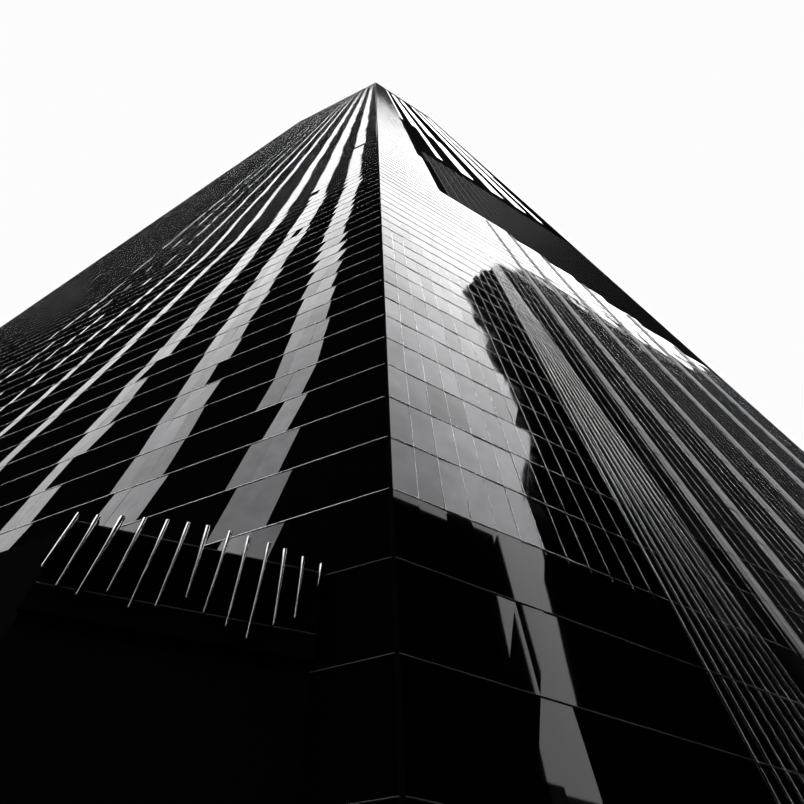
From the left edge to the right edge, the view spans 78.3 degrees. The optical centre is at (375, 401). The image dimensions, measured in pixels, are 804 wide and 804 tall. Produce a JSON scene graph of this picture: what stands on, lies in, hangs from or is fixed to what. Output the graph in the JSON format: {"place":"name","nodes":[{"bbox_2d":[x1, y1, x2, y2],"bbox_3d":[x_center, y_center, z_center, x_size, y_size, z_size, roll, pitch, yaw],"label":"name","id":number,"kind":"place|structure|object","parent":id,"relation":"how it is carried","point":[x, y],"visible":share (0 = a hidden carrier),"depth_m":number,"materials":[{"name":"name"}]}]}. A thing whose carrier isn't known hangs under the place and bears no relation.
{"place":"outdoors","nodes":[
{"label":"outdoors","id":0,"kind":"place"},
{"bbox_2d":[0,0,803,450],"label":"sky","id":1,"kind":"structure","parent":0,"point":[663,140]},
{"label":"ground","id":2,"kind":"structure","parent":0,"visible":0},
{"bbox_2d":[0,512,323,803],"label":"podium block","id":3,"kind":"structure","parent":2,"relation":"on","point":[137,667],"depth_m":14.52,"materials":[{"name":"black metal"}]},
{"bbox_2d":[0,83,803,803],"bbox_3d":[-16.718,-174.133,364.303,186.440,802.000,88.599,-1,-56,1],"label":"tower","id":4,"kind":"structure","parent":2,"relation":"on","point":[486,441],"depth_m":39.30,"materials":[{"name":"black glass"}]},
{"bbox_2d":[0,84,398,803],"bbox_3d":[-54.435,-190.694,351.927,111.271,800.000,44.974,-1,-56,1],"label":"facade","id":5,"kind":"structure","parent":4,"relation":"attached to","point":[350,744],"depth_m":37.61,"materials":[{"name":"black glass"}]},
{"bbox_2d":[376,98,405,803],"bbox_3d":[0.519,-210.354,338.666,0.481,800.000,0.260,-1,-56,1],"label":"building corner edge","id":6,"kind":"object","parent":4,"relation":"attached to","point":[401,764],"visible":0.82,"depth_m":17.03,"materials":[{"name":"black metal"}]},
{"bbox_2d":[376,83,803,803],"bbox_3d":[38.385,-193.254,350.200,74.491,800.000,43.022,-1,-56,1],"label":"facade","id":7,"kind":"structure","parent":4,"relation":"attached to","point":[494,743],"depth_m":26.57,"materials":[{"name":"dark reflective glass"},{"name":"metal"}]},
{"bbox_2d":[0,83,803,803],"bbox_3d":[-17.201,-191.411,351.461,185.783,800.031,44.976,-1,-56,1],"label":"panel seams","id":8,"kind":"object","parent":7,"relation":"attached to","point":[720,535],"visible":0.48,"depth_m":50.62,"materials":[{"name":"silver metal"}]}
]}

